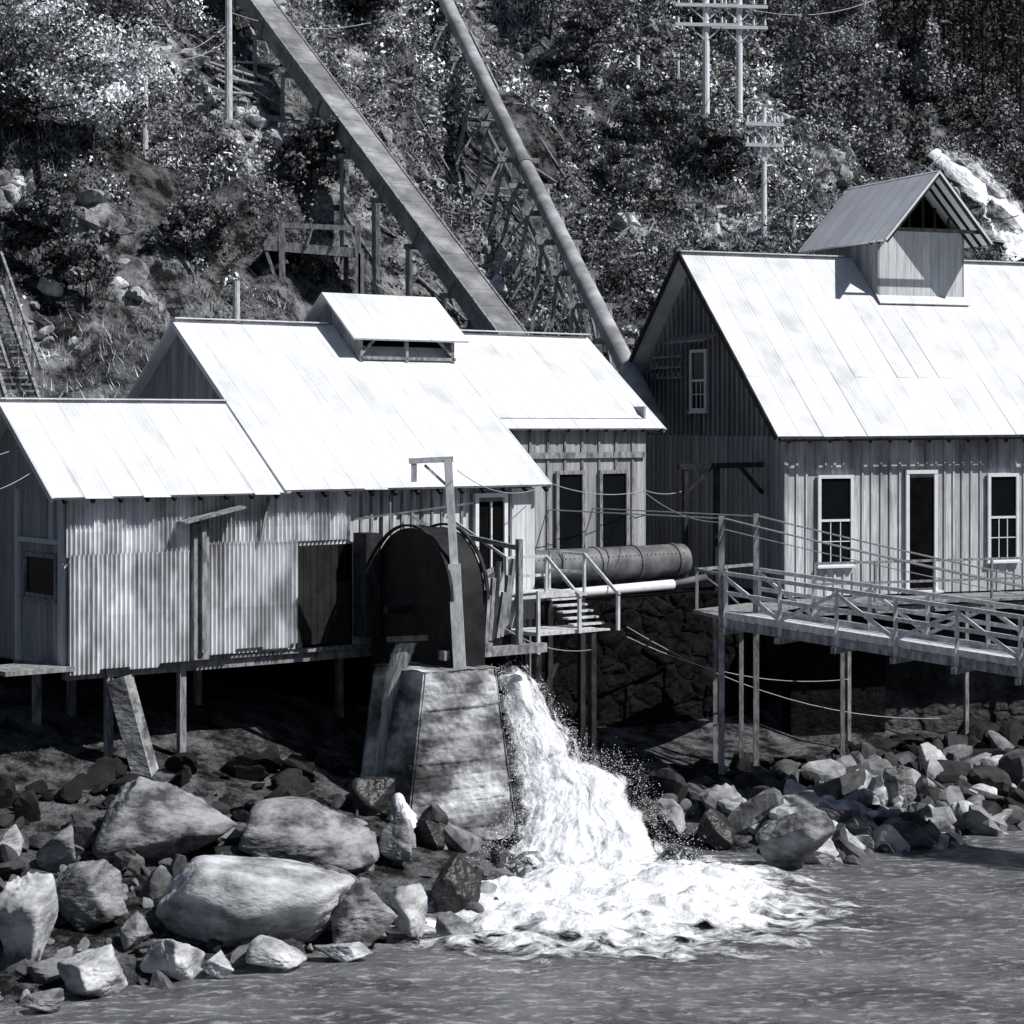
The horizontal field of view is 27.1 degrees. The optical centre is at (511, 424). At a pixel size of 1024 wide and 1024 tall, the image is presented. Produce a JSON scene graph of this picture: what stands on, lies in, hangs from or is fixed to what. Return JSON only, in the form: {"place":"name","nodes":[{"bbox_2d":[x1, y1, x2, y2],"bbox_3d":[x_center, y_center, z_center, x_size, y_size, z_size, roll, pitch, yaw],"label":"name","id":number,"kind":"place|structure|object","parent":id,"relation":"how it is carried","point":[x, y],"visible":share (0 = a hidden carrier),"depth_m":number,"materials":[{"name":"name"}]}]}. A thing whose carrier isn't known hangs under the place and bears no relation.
{"place":"outdoors","nodes":[
{"label":"outdoors","id":0,"kind":"place"},
{"bbox_2d":[0,617,514,676],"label":"floor","id":1,"kind":"structure","parent":0,"point":[27,668],"depth_m":45.12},
{"bbox_2d":[67,491,349,675],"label":"corrugated front wall","id":2,"kind":"structure","parent":1,"relation":"on","point":[129,582],"depth_m":44.42,"materials":[{"name":"metal"}]},
{"bbox_2d":[177,496,269,652],"bbox_3d":[-6.025,3.172,44.945,2.252,3.256,0.600,0,0,-38],"label":"wall bracket","id":3,"kind":"object","parent":2,"relation":"attached to","point":[201,518],"depth_m":44.62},
{"bbox_2d":[0,0,1023,1007],"bbox_3d":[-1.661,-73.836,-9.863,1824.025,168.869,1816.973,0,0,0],"label":"hillside terrain","id":4,"kind":"structure","parent":0,"point":[237,711],"depth_m":67.39,"materials":[{"name":"plant"}]},
{"bbox_2d":[0,251,43,399],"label":"hillside stairs","id":5,"kind":"structure","parent":4,"relation":"on","point":[20,344],"depth_m":51.31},
{"bbox_2d":[0,872,57,961],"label":"boulder","id":6,"kind":"object","parent":4,"relation":"on","point":[28,909],"visible":0.83,"depth_m":33.94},
{"bbox_2d":[0,186,85,265],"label":"young tree","id":7,"kind":"object","parent":4,"relation":"on","point":[44,210],"visible":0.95,"depth_m":61.60,"materials":[{"name":"grey plant"}]},
{"bbox_2d":[36,825,75,872],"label":"boulder","id":8,"kind":"object","parent":4,"relation":"on","point":[55,852],"visible":0.94,"depth_m":38.10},
{"bbox_2d":[0,0,114,167],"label":"broadleaf tree","id":9,"kind":"object","parent":4,"relation":"on","point":[47,19],"visible":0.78,"depth_m":64.52,"materials":[{"name":"grey plant"}]},
{"bbox_2d":[32,225,119,306],"bbox_3d":[-12.534,-4.429,61.708,2.363,2.762,2.487,0,0,19],"label":"young tree","id":10,"kind":"object","parent":4,"relation":"on","point":[71,259],"visible":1,"depth_m":61.26,"materials":[{"name":"grey plant"}]},
{"bbox_2d":[0,2,169,186],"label":"broadleaf tree","id":11,"kind":"object","parent":4,"relation":"on","point":[21,84],"visible":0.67,"depth_m":65.78,"materials":[{"name":"grey plant"}]},
{"bbox_2d":[13,0,157,63],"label":"broadleaf tree","id":12,"kind":"object","parent":4,"relation":"on","point":[127,9],"visible":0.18,"depth_m":72.57,"materials":[{"name":"grey plant"}]},
{"bbox_2d":[53,859,128,932],"bbox_3d":[-7.430,8.075,36.274,1.174,1.362,1.755,0,0,-45],"label":"boulder","id":13,"kind":"object","parent":4,"relation":"on","point":[91,894],"visible":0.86,"depth_m":35.73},
{"bbox_2d":[57,944,127,997],"bbox_3d":[-6.618,8.693,33.629,1.108,0.885,0.937,0,0,-44],"label":"boulder","id":14,"kind":"object","parent":4,"relation":"on","point":[96,973],"visible":1,"depth_m":33.33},
{"bbox_2d":[23,40,183,167],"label":"broadleaf tree","id":15,"kind":"object","parent":4,"relation":"on","point":[123,70],"visible":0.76,"depth_m":67.12,"materials":[{"name":"grey plant"}]},
{"bbox_2d":[106,674,158,776],"bbox_3d":[-7.798,6.260,43.718,0.986,2.191,0.500,0,0,10],"label":"leaning prop","id":16,"kind":"object","parent":4,"relation":"on","point":[132,725],"visible":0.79,"depth_m":43.49,"materials":[{"name":"wood"}]},
{"bbox_2d":[92,776,236,862],"bbox_3d":[-6.403,7.512,39.534,2.565,1.883,1.737,0,0,0],"label":"boulder","id":17,"kind":"object","parent":4,"relation":"on","point":[146,819],"visible":0.89,"depth_m":39.19,"materials":[{"name":"stone"}]},
{"bbox_2d":[139,939,204,980],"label":"boulder","id":18,"kind":"object","parent":4,"relation":"on","point":[173,959],"visible":0.96,"depth_m":34.33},
{"bbox_2d":[155,196,244,274],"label":"young tree","id":19,"kind":"object","parent":4,"relation":"on","point":[186,228],"visible":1,"depth_m":66.00,"materials":[{"name":"grey plant"}]},
{"bbox_2d":[224,0,232,120],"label":"utility pole","id":20,"kind":"object","parent":4,"relation":"on","point":[228,66],"visible":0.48,"depth_m":74.54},
{"bbox_2d":[183,60,279,102],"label":"plank pile","id":21,"kind":"object","parent":4,"relation":"on","point":[260,77],"visible":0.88,"depth_m":76.38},
{"bbox_2d":[155,855,354,946],"bbox_3d":[-4.412,8.311,36.665,3.404,1.695,2.382,0,0,0],"label":"boulder","id":22,"kind":"object","parent":4,"relation":"on","point":[231,901],"visible":0.88,"depth_m":35.79,"materials":[{"name":"stone"}]},
{"bbox_2d":[0,337,530,676],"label":"side walls","id":23,"kind":"structure","parent":4,"relation":"on","point":[179,374],"depth_m":45.02,"materials":[{"name":"wood"}]},
{"bbox_2d":[20,551,57,602],"bbox_3d":[-9.776,3.150,43.885,0.110,0.980,1.610,0,0,-38],"label":"side window frame","id":24,"kind":"object","parent":23,"relation":"attached to","point":[41,597],"visible":1,"depth_m":43.79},
{"bbox_2d":[27,556,53,594],"bbox_3d":[-9.738,3.125,43.915,0.011,0.750,1.350,0,0,-38],"label":"side window pane","id":25,"kind":"object","parent":24,"relation":"attached to","point":[40,575],"visible":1,"depth_m":43.94,"materials":[{"name":"black glass"}]},
{"bbox_2d":[15,489,65,665],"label":"side wall boards","id":26,"kind":"object","parent":23,"relation":"attached to","point":[60,542],"visible":0.8,"depth_m":43.40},
{"bbox_2d":[0,400,290,499],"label":"roof","id":27,"kind":"structure","parent":23,"relation":"on","point":[183,448],"depth_m":45.00,"materials":[{"name":"metal"}]},
{"bbox_2d":[54,357,456,498],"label":"patched roof sheets","id":28,"kind":"object","parent":27,"relation":"on","point":[88,477],"visible":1,"depth_m":46.70,"materials":[{"name":"metal"}]},
{"bbox_2d":[68,487,531,665],"bbox_3d":[-4.261,3.080,46.743,12.000,3.640,0.040,0,0,-38],"label":"front sheathing","id":29,"kind":"object","parent":23,"relation":"attached to","point":[354,510],"visible":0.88,"depth_m":47.84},
{"bbox_2d":[296,544,349,647],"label":"tarred lower boards","id":30,"kind":"object","parent":29,"relation":"attached to","point":[323,605],"visible":1,"depth_m":46.72,"materials":[{"name":"wood"}]},
{"bbox_2d":[190,487,528,659],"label":"wall battens","id":31,"kind":"object","parent":29,"relation":"attached to","point":[195,654],"depth_m":44.76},
{"bbox_2d":[473,493,507,573],"bbox_3d":[-0.504,2.550,49.528,0.950,1.900,0.120,0,0,-38],"label":"doorway trim","id":32,"kind":"structure","parent":31,"relation":"attached to","point":[477,496],"depth_m":49.48,"materials":[{"name":"white paint"}]},
{"bbox_2d":[479,501,502,571],"bbox_3d":[-0.517,2.625,49.544,0.750,1.650,0.042,0,0,-38],"label":"mill doorway","id":33,"kind":"structure","parent":32,"relation":"attached to","point":[497,521],"depth_m":49.56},
{"bbox_2d":[510,488,534,619],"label":"corner boards","id":34,"kind":"object","parent":31,"relation":"attached to","point":[522,515],"visible":0.71,"depth_m":50.15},
{"bbox_2d":[124,320,549,491],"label":"roof","id":35,"kind":"structure","parent":23,"relation":"on","point":[312,445],"depth_m":49.60,"materials":[{"name":"metal"}]},
{"bbox_2d":[0,317,665,502],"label":"ridge and verge trim","id":36,"kind":"structure","parent":35,"relation":"attached to","point":[31,463],"depth_m":47.83,"materials":[{"name":"metal"}]},
{"bbox_2d":[302,292,468,342],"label":"monitor roof","id":37,"kind":"structure","parent":35,"relation":"on","point":[389,317],"depth_m":52.57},
{"bbox_2d":[13,635,524,757],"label":"foundation posts","id":38,"kind":"object","parent":4,"relation":"on","point":[195,667],"visible":0.35,"depth_m":44.98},
{"bbox_2d":[0,743,545,1015],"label":"shore cobbles","id":39,"kind":"object","parent":4,"relation":"on","point":[294,777],"visible":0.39,"depth_m":40.77,"materials":[{"name":"stone"}]},
{"bbox_2d":[256,115,345,201],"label":"young tree","id":40,"kind":"object","parent":4,"relation":"on","point":[315,137],"visible":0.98,"depth_m":72.37,"materials":[{"name":"grey plant"}]},
{"bbox_2d":[238,796,381,871],"bbox_3d":[-3.843,7.802,40.353,2.962,1.406,1.998,0,0,-17],"label":"boulder","id":41,"kind":"object","parent":4,"relation":"on","point":[308,830],"visible":0.92,"depth_m":39.62,"materials":[{"name":"stone"}]},
{"bbox_2d":[259,622,372,705],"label":"foundation wall","id":42,"kind":"structure","parent":4,"relation":"on","point":[314,680],"depth_m":50.22,"materials":[{"name":"stone"}]},
{"bbox_2d":[262,220,379,294],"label":"timber platform","id":43,"kind":"structure","parent":4,"relation":"on","point":[282,247],"depth_m":68.43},
{"bbox_2d":[325,864,398,947],"bbox_3d":[-2.693,8.390,36.888,1.166,1.355,1.231,0,0,-22],"label":"boulder","id":44,"kind":"object","parent":4,"relation":"on","point":[362,912],"visible":0.88,"depth_m":36.37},
{"bbox_2d":[349,776,394,815],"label":"boulder","id":45,"kind":"object","parent":4,"relation":"on","point":[371,795],"visible":0.98,"depth_m":43.42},
{"bbox_2d":[232,0,529,334],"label":"covered flume","id":46,"kind":"object","parent":4,"relation":"on","point":[472,292],"visible":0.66,"depth_m":70.62,"materials":[{"name":"wood"}]},
{"bbox_2d":[378,817,411,861],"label":"boulder","id":47,"kind":"object","parent":4,"relation":"on","point":[394,842],"visible":1,"depth_m":40.40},
{"bbox_2d":[360,661,517,839],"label":"concrete pier","id":48,"kind":"structure","parent":4,"relation":"on","point":[446,751],"depth_m":44.58,"materials":[{"name":"concrete"}]},
{"bbox_2d":[374,635,427,772],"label":"tail water","id":49,"kind":"structure","parent":48,"relation":"on","point":[398,668],"depth_m":44.71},
{"bbox_2d":[409,456,465,667],"bbox_3d":[-1.543,3.036,45.234,1.337,4.715,0.464,0,0,20],"label":"timber hoist post","id":50,"kind":"object","parent":48,"relation":"on","point":[457,626],"visible":0.99,"depth_m":45.08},
{"bbox_2d":[353,523,546,671],"bbox_3d":[-1.340,3.833,46.840,3.522,3.335,3.185,0,0,-38],"label":"water wheel housing","id":51,"kind":"object","parent":48,"relation":"on","point":[402,583],"visible":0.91,"depth_m":46.17,"materials":[{"name":"metal"}]},
{"bbox_2d":[430,854,481,923],"bbox_3d":[-1.006,8.524,38.596,0.930,1.464,1.142,0,0,0],"label":"boulder","id":52,"kind":"object","parent":4,"relation":"on","point":[456,886],"visible":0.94,"depth_m":38.18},
{"bbox_2d":[61,20,857,323],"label":"fallen timber","id":53,"kind":"object","parent":4,"relation":"on","point":[427,285],"visible":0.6,"depth_m":80.76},
{"bbox_2d":[0,0,1020,351],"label":"hillside rocks","id":54,"kind":"object","parent":4,"relation":"on","point":[134,270],"visible":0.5,"depth_m":74.98,"materials":[{"name":"stone"}]},
{"bbox_2d":[0,0,1023,399],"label":"hillside brush","id":55,"kind":"object","parent":4,"relation":"on","point":[962,110],"visible":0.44,"depth_m":84.50,"materials":[{"name":"grey plant"}]},
{"bbox_2d":[446,516,620,777],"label":"timber stairs","id":56,"kind":"structure","parent":4,"relation":"on","point":[549,629],"depth_m":48.41,"materials":[{"name":"wood"}]},
{"bbox_2d":[427,0,665,433],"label":"penstock","id":57,"kind":"object","parent":4,"relation":"on","point":[606,329],"visible":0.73,"depth_m":73.81,"materials":[{"name":"metal"}]},
{"bbox_2d":[542,0,641,84],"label":"young tree","id":58,"kind":"object","parent":4,"relation":"on","point":[599,24],"visible":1,"depth_m":89.42,"materials":[{"name":"grey plant"}]},
{"bbox_2d":[485,586,752,731],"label":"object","id":59,"kind":"object","parent":4,"relation":"on","point":[496,661],"visible":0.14,"depth_m":52.87,"materials":[{"name":"wood"}]},
{"bbox_2d":[535,574,739,603],"bbox_3d":[3.267,4.400,53.225,7.206,1.079,1.269,0,0,-31],"label":"white water pipe","id":60,"kind":"object","parent":59,"relation":"on","point":[605,590],"visible":0.58,"depth_m":53.05,"materials":[{"name":"paint"}]},
{"bbox_2d":[678,462,763,590],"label":"side gallows","id":61,"kind":"object","parent":59,"relation":"on","point":[709,467],"visible":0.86,"depth_m":55.08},
{"bbox_2d":[585,139,664,206],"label":"young tree","id":62,"kind":"object","parent":4,"relation":"on","point":[630,167],"visible":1,"depth_m":83.53,"materials":[{"name":"grey plant"}]},
{"bbox_2d":[393,661,869,971],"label":"waterfall","id":63,"kind":"structure","parent":4,"relation":"on","point":[585,833],"depth_m":39.92,"materials":[{"name":"white liquid"}]},
{"bbox_2d":[631,403,645,581],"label":"annex end wall","id":64,"kind":"structure","parent":4,"relation":"on","point":[641,410],"depth_m":54.83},
{"bbox_2d":[535,543,691,586],"bbox_3d":[2.154,3.500,52.988,5.600,0.920,0.920,0,0,-38],"label":"riveted receiver pipe","id":65,"kind":"object","parent":64,"relation":"attached to","point":[643,562],"visible":0.71,"depth_m":53.04,"materials":[{"name":"metal"}]},
{"bbox_2d":[521,590,766,727],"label":"stone retaining wall","id":66,"kind":"structure","parent":4,"relation":"on","point":[638,684],"depth_m":53.02,"materials":[{"name":"stone"}]},
{"bbox_2d":[612,66,704,161],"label":"young tree","id":67,"kind":"object","parent":4,"relation":"on","point":[635,111],"visible":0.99,"depth_m":87.07,"materials":[{"name":"grey plant"}]},
{"bbox_2d":[675,0,737,117],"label":"utility pole","id":68,"kind":"object","parent":4,"relation":"on","point":[705,5],"visible":0.96,"depth_m":88.76,"materials":[{"name":"white paint"}]},
{"bbox_2d":[696,807,736,850],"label":"boulder","id":69,"kind":"object","parent":4,"relation":"on","point":[716,828],"visible":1,"depth_m":45.05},
{"bbox_2d":[679,112,760,185],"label":"young tree","id":70,"kind":"object","parent":4,"relation":"on","point":[708,139],"visible":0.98,"depth_m":86.55,"materials":[{"name":"grey plant"}]},
{"bbox_2d":[711,0,767,121],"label":"utility pole","id":71,"kind":"object","parent":4,"relation":"on","point":[739,72],"visible":0.82,"depth_m":90.57,"materials":[{"name":"white paint"}]},
{"bbox_2d":[745,107,783,237],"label":"utility pole","id":72,"kind":"object","parent":4,"relation":"on","point":[764,144],"visible":0.98,"depth_m":83.39,"materials":[{"name":"white paint"}]},
{"bbox_2d":[0,0,1018,718],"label":"overhead wires","id":73,"kind":"object","parent":72,"relation":"attached to","point":[644,490],"visible":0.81,"depth_m":54.93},
{"bbox_2d":[548,508,1023,773],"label":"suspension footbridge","id":74,"kind":"object","parent":4,"relation":"on","point":[757,616],"visible":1,"depth_m":47.39,"materials":[{"name":"wood"}]},
{"bbox_2d":[769,16,865,98],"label":"young tree","id":75,"kind":"object","parent":4,"relation":"on","point":[834,44],"visible":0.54,"depth_m":100.25,"materials":[{"name":"grey plant"}]},
{"bbox_2d":[621,717,1023,865],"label":"riprap rocks","id":76,"kind":"object","parent":4,"relation":"on","point":[973,783],"visible":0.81,"depth_m":47.42,"materials":[{"name":"stone"}]},
{"bbox_2d":[763,605,884,735],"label":"foundation wall","id":77,"kind":"structure","parent":4,"relation":"on","point":[805,661],"depth_m":54.56,"materials":[{"name":"stone"}]},
{"bbox_2d":[643,277,782,601],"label":"gable walls","id":78,"kind":"structure","parent":77,"relation":"on","point":[720,459],"depth_m":58.49,"materials":[{"name":"wood"}]},
{"bbox_2d":[642,278,778,601],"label":"gable battens","id":79,"kind":"object","parent":78,"relation":"attached to","point":[708,452],"visible":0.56,"depth_m":58.81,"materials":[{"name":"wood"}]},
{"bbox_2d":[632,252,1023,437],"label":"roof","id":80,"kind":"structure","parent":78,"relation":"on","point":[776,305],"depth_m":58.44,"materials":[{"name":"metal"}]},
{"bbox_2d":[628,252,777,440],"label":"verge boards","id":81,"kind":"object","parent":80,"relation":"attached to","point":[745,380],"visible":0.82,"depth_m":57.62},
{"bbox_2d":[713,313,1023,436],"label":"patched roof sheets","id":82,"kind":"object","parent":80,"relation":"on","point":[804,383],"visible":1,"depth_m":57.57,"materials":[{"name":"metal"}]},
{"bbox_2d":[816,237,963,299],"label":"cupola sides","id":83,"kind":"object","parent":80,"relation":"on","point":[865,258],"visible":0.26,"depth_m":60.58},
{"bbox_2d":[798,170,992,252],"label":"cupola roof","id":84,"kind":"structure","parent":80,"relation":"on","point":[870,213],"depth_m":60.99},
{"bbox_2d":[880,231,961,296],"bbox_3d":[11.649,-4.000,60.484,2.750,3.000,0.050,0,0,-22],"label":"cupola front","id":85,"kind":"object","parent":84,"relation":"attached to","point":[920,263],"visible":0.43,"depth_m":60.46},
{"bbox_2d":[868,173,990,248],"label":"cupola rafters","id":86,"kind":"object","parent":84,"relation":"attached to","point":[957,230],"visible":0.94,"depth_m":60.08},
{"bbox_2d":[636,0,1023,162],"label":"distant forest","id":87,"kind":"object","parent":4,"relation":"on","point":[928,24],"visible":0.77,"depth_m":106.29,"materials":[{"name":"black plant"}]},
{"bbox_2d":[805,0,892,65],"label":"young tree","id":88,"kind":"object","parent":4,"relation":"on","point":[841,18],"visible":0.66,"depth_m":105.75,"materials":[{"name":"grey plant"}]},
{"bbox_2d":[767,589,1023,731],"bbox_3d":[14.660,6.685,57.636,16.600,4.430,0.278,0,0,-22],"label":"stone foundation wall","id":89,"kind":"structure","parent":4,"relation":"on","point":[917,689],"depth_m":56.33,"materials":[{"name":"stone"}]},
{"bbox_2d":[789,439,1022,596],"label":"front wall","id":90,"kind":"structure","parent":89,"relation":"on","point":[813,472],"depth_m":55.84,"materials":[{"name":"wood"}]},
{"bbox_2d":[816,475,855,568],"bbox_3d":[8.410,2.515,55.060,1.140,2.410,0.110,0,0,-22],"label":"window frame","id":91,"kind":"object","parent":90,"relation":"attached to","point":[819,478],"visible":0.82,"depth_m":55.04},
{"bbox_2d":[821,478,849,561],"bbox_3d":[8.392,2.490,55.105,0.880,2.180,0.011,0,0,-22],"label":"window pane","id":92,"kind":"object","parent":91,"relation":"in","point":[835,498],"visible":0.71,"depth_m":55.10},
{"bbox_2d":[779,434,1023,442],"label":"gutter and rafters","id":93,"kind":"object","parent":90,"relation":"attached to","point":[930,438],"visible":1,"depth_m":55.29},
{"bbox_2d":[783,439,1023,597],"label":"battens","id":94,"kind":"object","parent":90,"relation":"attached to","point":[785,504],"visible":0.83,"depth_m":55.74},
{"bbox_2d":[905,470,943,593],"bbox_3d":[10.845,2.820,55.987,1.130,3.240,0.213,0,0,-22],"label":"door frame","id":95,"kind":"object","parent":90,"relation":"attached to","point":[907,514],"visible":0.77,"depth_m":55.89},
{"bbox_2d":[910,477,933,587],"bbox_3d":[10.809,2.860,56.077,0.770,2.920,0.019,0,0,-22],"label":"door opening","id":96,"kind":"object","parent":95,"relation":"in","point":[921,515],"depth_m":56.07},
{"bbox_2d":[986,473,1021,563],"bbox_3d":[13.208,2.515,56.999,1.070,2.410,0.110,0,0,-22],"label":"window frame","id":97,"kind":"object","parent":90,"relation":"attached to","point":[989,516],"visible":0.84,"depth_m":56.97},
{"bbox_2d":[991,476,1015,557],"bbox_3d":[13.190,2.490,57.044,0.810,2.180,0.011,0,0,-22],"label":"window pane","id":98,"kind":"object","parent":97,"relation":"in","point":[1003,496],"visible":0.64,"depth_m":57.05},
{"bbox_2d":[882,765,915,807],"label":"boulder","id":99,"kind":"object","parent":4,"relation":"on","point":[900,781],"visible":0.77,"depth_m":47.97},
{"bbox_2d":[782,557,1023,740],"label":"timber porch","id":100,"kind":"object","parent":4,"relation":"on","point":[991,595],"visible":0.49,"depth_m":54.42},
{"bbox_2d":[929,144,1023,260],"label":"hillside cascade","id":101,"kind":"object","parent":4,"relation":"on","point":[977,189],"visible":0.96,"depth_m":99.88,"materials":[{"name":"white liquid"}]},
{"bbox_2d":[0,830,1023,1023],"bbox_3d":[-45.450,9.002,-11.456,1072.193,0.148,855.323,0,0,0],"label":"river water","id":102,"kind":"structure","parent":0,"point":[941,941],"depth_m":34.77,"materials":[{"name":"liquid"}]},
{"bbox_2d":[245,935,306,969],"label":"boulder","id":103,"kind":"object","parent":102,"relation":"in","point":[267,951],"visible":1,"depth_m":34.72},
{"bbox_2d":[386,883,427,938],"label":"boulder","id":104,"kind":"object","parent":102,"relation":"in","point":[408,905],"visible":1,"depth_m":36.79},
{"bbox_2d":[757,807,836,870],"bbox_3d":[5.720,8.420,42.953,1.608,1.387,0.976,0,0,28],"label":"boulder","id":105,"kind":"object","parent":102,"relation":"in","point":[792,840],"visible":1,"depth_m":42.68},
{"bbox_2d":[500,418,643,588],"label":"annex wall","id":106,"kind":"structure","parent":0,"point":[573,444],"depth_m":53.62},
{"bbox_2d":[454,333,663,429],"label":"annex roof","id":107,"kind":"structure","parent":106,"relation":"on","point":[524,376],"depth_m":54.42,"materials":[{"name":"metal"}]},
{"bbox_2d":[559,474,580,548],"bbox_3d":[1.447,2.250,53.202,0.750,2.000,0.011,0,0,-38],"label":"annex window pane","id":108,"kind":"object","parent":106,"relation":"in","point":[569,530],"visible":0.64,"depth_m":53.19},
{"bbox_2d":[511,430,645,587],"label":"annex battens","id":109,"kind":"object","parent":106,"relation":"attached to","point":[615,455],"visible":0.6,"depth_m":53.64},
{"bbox_2d":[603,473,624,546],"bbox_3d":[2.586,2.250,54.092,0.800,2.000,0.011,0,0,-38],"label":"annex window pane","id":110,"kind":"object","parent":106,"relation":"in","point":[613,530],"visible":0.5,"depth_m":54.11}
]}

